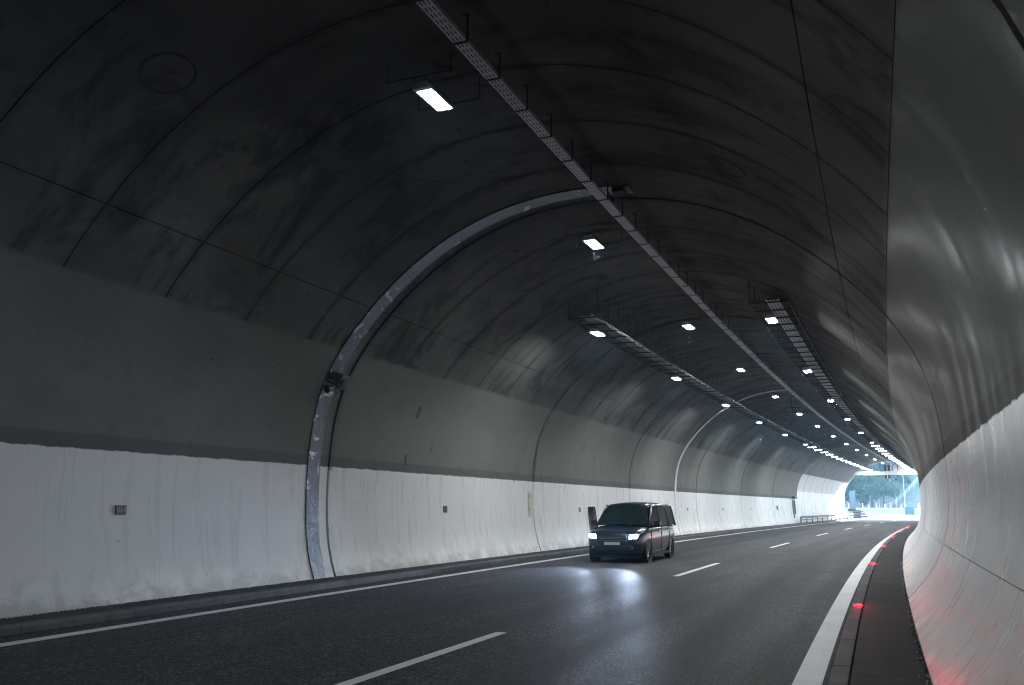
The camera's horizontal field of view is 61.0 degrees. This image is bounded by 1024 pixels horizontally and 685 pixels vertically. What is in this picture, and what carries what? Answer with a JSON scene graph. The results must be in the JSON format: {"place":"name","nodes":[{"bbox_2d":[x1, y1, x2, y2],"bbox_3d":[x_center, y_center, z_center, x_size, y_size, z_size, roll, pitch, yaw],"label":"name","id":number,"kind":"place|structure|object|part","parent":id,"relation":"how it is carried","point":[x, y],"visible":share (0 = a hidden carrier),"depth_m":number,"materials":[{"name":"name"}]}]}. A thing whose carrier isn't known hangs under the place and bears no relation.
{"place":"outdoors","nodes":[
{"label":"outdoors","id":0,"kind":"place"},
{"bbox_2d":[0,519,844,624],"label":"walkway","id":1,"kind":"structure","parent":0,"point":[40,616],"depth_m":16.97,"materials":[{"name":"concrete"}]},
{"bbox_2d":[7,546,584,618],"bbox_3d":[-0.514,6.986,28.278,0.331,0.013,37.462,-4,-12,23],"label":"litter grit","id":2,"kind":"object","parent":1,"relation":"on","point":[232,589],"visible":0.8,"depth_m":16.36,"materials":[{"name":"stone"}]},
{"bbox_2d":[800,514,853,522],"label":"guard rail","id":3,"kind":"object","parent":1,"relation":"on","point":[813,517],"visible":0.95,"depth_m":106.35,"materials":[{"name":"metal"}]},
{"bbox_2d":[0,518,918,684],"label":"road","id":4,"kind":"structure","parent":0,"point":[770,606],"depth_m":12.62,"materials":[{"name":"grey asphalt"}]},
{"bbox_2d":[0,519,853,636],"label":"kerb","id":5,"kind":"structure","parent":4,"relation":"on","point":[37,625],"depth_m":16.26,"materials":[{"name":"concrete"}]},
{"bbox_2d":[589,502,675,562],"bbox_3d":[4.166,6.484,29.915,2.420,1.958,4.939,-4,-12,23],"label":"van","id":6,"kind":"object","parent":4,"relation":"on","point":[644,531],"visible":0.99,"depth_m":28.72,"materials":[{"name":"black paint"}]},
{"bbox_3d":[4.737,5.817,29.204,0.130,0.670,1.330,-4,-12,23],"label":"side window","id":7,"kind":"part","parent":6,"relation":"part of","materials":[{"name":"black glass"}]},
{"bbox_3d":[5.250,6.036,30.356,0.130,0.670,1.070,-4,-12,23],"label":"side window","id":8,"kind":"part","parent":6,"relation":"part of","materials":[{"name":"black glass"}]},
{"bbox_3d":[5.697,6.227,31.360,0.130,0.670,1.000,-4,-12,23],"label":"side window","id":9,"kind":"part","parent":6,"relation":"part of","materials":[{"name":"black glass"}]},
{"bbox_2d":[824,572,864,684],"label":"gutter grit","id":10,"kind":"object","parent":4,"relation":"on","point":[838,643],"visible":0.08,"depth_m":10.99,"materials":[{"name":"grey gravel"}]},
{"bbox_2d":[827,523,917,684],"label":"kerb","id":11,"kind":"structure","parent":4,"relation":"on","point":[841,669],"depth_m":11.15,"materials":[{"name":"concrete"}]},
{"bbox_2d":[844,475,920,513],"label":"ground","id":12,"kind":"structure","parent":0,"point":[912,497],"depth_m":199.79,"materials":[{"name":"green plant"}]},
{"bbox_2d":[0,0,1023,684],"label":"road tunnel","id":13,"kind":"structure","parent":12,"relation":"on","point":[224,224],"depth_m":15.16,"materials":[{"name":"concrete"}]},
{"bbox_2d":[115,505,126,514],"bbox_3d":[-6.833,2.927,15.188,0.033,0.160,0.230,-7,-13,22],"label":"number plate","id":14,"kind":"object","parent":13,"relation":"attached to","point":[120,509],"visible":1,"depth_m":15.17,"materials":[{"name":"black plastic"}]},
{"bbox_2d":[385,46,480,111],"bbox_3d":[-1.217,-4.038,13.581,1.140,0.516,1.024,-4,-12,22],"label":"ceiling lamp","id":15,"kind":"object","parent":13,"relation":"hanging from","point":[431,94],"visible":1,"depth_m":13.43,"materials":[{"name":"white plastic"}]},
{"bbox_2d":[305,185,633,578],"bbox_3d":[-1.081,1.144,19.245,7.840,8.634,0.477,-4,-12,23],"label":"metal strip","id":16,"kind":"object","parent":13,"relation":"attached to","point":[387,298],"visible":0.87,"depth_m":20.25,"materials":[{"name":"metal"}]},
{"bbox_2d":[324,371,349,393],"bbox_3d":[-4.169,0.973,20.556,0.330,0.510,0.688,20,-2,25],"label":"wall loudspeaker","id":17,"kind":"object","parent":16,"relation":"attached to","point":[340,381],"depth_m":20.51,"materials":[{"name":"black plastic"}]},
{"bbox_2d":[528,492,533,516],"bbox_3d":[0.713,6.051,32.516,0.048,0.920,0.480,-6,-12,23],"label":"wall hatch","id":18,"kind":"object","parent":13,"relation":"attached to","point":[531,504],"depth_m":32.47,"materials":[{"name":"metal"}]},
{"bbox_2d":[529,493,533,511],"bbox_3d":[0.723,5.986,32.523,0.008,0.730,0.420,-6,-12,23],"label":"door","id":19,"kind":"structure","parent":18,"relation":"in","point":[531,501],"depth_m":32.53,"materials":[{"name":"grey metal"}]},
{"bbox_2d":[564,217,621,249],"bbox_3d":[1.971,-2.622,21.022,1.140,0.516,1.024,-4,-12,23],"label":"ceiling lamp","id":20,"kind":"object","parent":13,"relation":"hanging from","point":[593,241],"visible":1,"depth_m":20.83,"materials":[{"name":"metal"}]},
{"bbox_2d":[608,187,626,202],"bbox_3d":[2.248,-3.138,18.576,0.335,0.344,0.344,-4,-12,23],"label":"junction box","id":21,"kind":"object","parent":13,"relation":"attached to","point":[618,191],"visible":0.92,"depth_m":18.51,"materials":[{"name":"black plastic"}]},
{"bbox_2d":[414,0,893,463],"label":"cable tray","id":22,"kind":"object","parent":13,"relation":"hanging from","point":[440,18],"visible":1,"depth_m":15.94,"materials":[{"name":"metal"}]},
{"bbox_2d":[669,308,707,329],"bbox_3d":[6.208,-0.796,30.621,1.140,0.516,1.024,-4,-12,23],"label":"ceiling lamp","id":23,"kind":"object","parent":13,"relation":"attached to","point":[688,325],"visible":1,"depth_m":30.36,"materials":[{"name":"metal"}]},
{"bbox_2d":[567,288,873,468],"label":"tray ladder","id":24,"kind":"object","parent":13,"relation":"hanging from","point":[604,326],"visible":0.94,"depth_m":36.96,"materials":[{"name":"metal"}]},
{"bbox_2d":[588,328,605,336],"bbox_3d":[2.726,-0.329,27.830,0.308,0.116,0.828,-4,-12,23],"label":"ceiling lamp","id":25,"kind":"object","parent":24,"relation":"attached to","point":[596,332],"visible":1,"depth_m":27.64,"materials":[{"name":"white plastic"}]},
{"bbox_2d":[670,375,681,379],"bbox_3d":[7.073,1.507,37.479,0.308,0.116,0.828,-5,-12,24],"label":"ceiling lamp","id":26,"kind":"object","parent":24,"relation":"attached to","point":[675,377],"visible":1,"depth_m":37.17,"materials":[{"name":"white plastic"}]},
{"bbox_2d":[675,389,787,534],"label":"metal strip","id":27,"kind":"object","parent":13,"relation":"attached to","point":[709,420],"visible":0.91,"depth_m":52.20,"materials":[{"name":"metal"}]},
{"bbox_2d":[726,357,754,371],"bbox_3d":[10.564,1.025,40.184,1.140,0.516,1.024,-5,-12,24],"label":"ceiling lamp","id":28,"kind":"object","parent":13,"relation":"attached to","point":[739,368],"visible":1,"depth_m":40.00,"materials":[{"name":"white plastic"}]},
{"bbox_2d":[772,392,786,397],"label":"ceiling lamp","id":29,"kind":"object","parent":13,"relation":"attached to","point":[774,395],"visible":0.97,"depth_m":49.65,"materials":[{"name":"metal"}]},
{"bbox_2d":[783,396,801,413],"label":"traffic camera","id":30,"kind":"object","parent":13,"relation":"hanging from","point":[791,410],"visible":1,"depth_m":53.33,"materials":[{"name":"metal"}]},
{"bbox_2d":[792,496,796,517],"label":"wall cabinet","id":31,"kind":"object","parent":13,"relation":"attached to","point":[794,506],"depth_m":92.47,"materials":[{"name":"grey metal"}]},
{"bbox_2d":[748,279,913,467],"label":"tray ladder","id":32,"kind":"object","parent":13,"relation":"hanging from","point":[782,317],"visible":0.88,"depth_m":34.66,"materials":[{"name":"metal"}]},
{"bbox_2d":[764,314,778,323],"bbox_3d":[7.676,-0.707,25.706,0.308,0.116,0.828,-4,-12,23],"label":"ceiling lamp","id":33,"kind":"object","parent":32,"relation":"attached to","point":[770,318],"visible":1,"depth_m":25.48,"materials":[{"name":"white plastic"}]},
{"bbox_2d":[803,367,812,372],"bbox_3d":[11.998,1.119,35.300,0.308,0.116,0.828,-5,-12,24],"label":"ceiling lamp","id":34,"kind":"object","parent":32,"relation":"attached to","point":[807,370],"visible":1,"depth_m":35.11,"materials":[{"name":"white plastic"}]},
{"bbox_2d":[854,464,916,475],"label":"gantry beam","id":35,"kind":"structure","parent":13,"relation":"attached to","point":[890,472],"depth_m":126.39,"materials":[{"name":"white metal"}]},
{"bbox_2d":[884,464,890,478],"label":"traffic signal","id":36,"kind":"object","parent":35,"relation":"hanging from","point":[887,476],"visible":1,"depth_m":126.84,"materials":[{"name":"black plastic"}]},
{"bbox_2d":[893,464,915,470],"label":"sign board","id":37,"kind":"object","parent":13,"relation":"attached to","point":[897,467],"visible":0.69,"depth_m":126.55,"materials":[{"name":"white paint"}]},
{"bbox_2d":[844,486,850,505],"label":"tree","id":38,"kind":"object","parent":12,"relation":"on","point":[846,497],"visible":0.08,"depth_m":200.51,"materials":[{"name":"green plant"}]},
{"bbox_2d":[847,475,869,507],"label":"tree","id":39,"kind":"object","parent":12,"relation":"on","point":[852,483],"visible":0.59,"depth_m":193.98,"materials":[{"name":"green plant"}]},
{"bbox_2d":[855,464,887,507],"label":"tree","id":40,"kind":"object","parent":12,"relation":"on","point":[872,489],"visible":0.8,"depth_m":192.59,"materials":[{"name":"green plant"}]},
{"bbox_2d":[876,462,886,499],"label":"tree","id":41,"kind":"object","parent":12,"relation":"on","point":[880,466],"visible":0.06,"depth_m":208.48,"materials":[{"name":"green plant"}]},
{"bbox_2d":[877,475,899,505],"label":"tree","id":42,"kind":"object","parent":12,"relation":"on","point":[888,485],"visible":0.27,"depth_m":193.78,"materials":[{"name":"green plant"}]},
{"bbox_2d":[885,462,899,487],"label":"tree","id":43,"kind":"object","parent":12,"relation":"on","point":[897,476],"visible":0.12,"depth_m":213.78,"materials":[{"name":"green plant"}]},
{"bbox_2d":[886,478,917,507],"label":"bank fence","id":44,"kind":"object","parent":12,"relation":"on","point":[902,493],"visible":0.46,"depth_m":195.31,"materials":[{"name":"white metal"}]},
{"bbox_2d":[899,475,910,487],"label":"tree","id":45,"kind":"object","parent":12,"relation":"on","point":[904,478],"visible":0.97,"depth_m":201.90,"materials":[{"name":"green plant"}]},
{"bbox_2d":[848,514,919,519],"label":"open road","id":46,"kind":"structure","parent":0,"point":[892,517],"depth_m":140.29,"materials":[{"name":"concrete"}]},
{"bbox_2d":[848,490,855,518],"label":"roadside cabinet","id":47,"kind":"object","parent":46,"relation":"on","point":[852,502],"visible":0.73,"depth_m":133.36,"materials":[{"name":"metal"}]},
{"bbox_2d":[852,510,867,517],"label":"crash cushion","id":48,"kind":"object","parent":46,"relation":"on","point":[858,513],"visible":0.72,"depth_m":136.63,"materials":[{"name":"metal"}]},
{"bbox_2d":[865,509,875,513],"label":"concrete barrier","id":49,"kind":"object","parent":46,"relation":"on","point":[870,511],"visible":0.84,"depth_m":166.58,"materials":[{"name":"white concrete"}]},
{"bbox_2d":[876,509,886,513],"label":"concrete barrier","id":50,"kind":"object","parent":46,"relation":"on","point":[881,511],"visible":1,"depth_m":165.81,"materials":[{"name":"white concrete"}]},
{"bbox_2d":[887,509,898,513],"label":"concrete barrier","id":51,"kind":"object","parent":46,"relation":"on","point":[892,511],"visible":1,"depth_m":165.01,"materials":[{"name":"white concrete"}]},
{"bbox_2d":[899,509,904,513],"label":"concrete barrier","id":52,"kind":"object","parent":46,"relation":"on","point":[901,511],"visible":0.56,"depth_m":164.35,"materials":[{"name":"white concrete"}]},
{"bbox_2d":[904,507,914,514],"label":"blue bin","id":53,"kind":"object","parent":46,"relation":"on","point":[909,510],"visible":0.95,"depth_m":153.73,"materials":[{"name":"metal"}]},
{"bbox_2d":[914,509,920,513],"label":"concrete barrier","id":54,"kind":"object","parent":46,"relation":"on","point":[917,511],"visible":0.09,"depth_m":163.35,"materials":[{"name":"white concrete"}]},
{"bbox_2d":[850,524,932,684],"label":"walkway","id":55,"kind":"structure","parent":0,"point":[885,651],"depth_m":11.32,"materials":[{"name":"concrete"}]},
{"bbox_2d":[900,548,931,684],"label":"wall foot grit","id":56,"kind":"structure","parent":55,"relation":"on","point":[920,653],"depth_m":11.55,"materials":[{"name":"grey gravel"}]},
{"bbox_2d":[900,561,931,684],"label":"paint flakes","id":57,"kind":"object","parent":55,"relation":"on","point":[915,631],"visible":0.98,"depth_m":11.39,"materials":[{"name":"white paint"}]}
]}

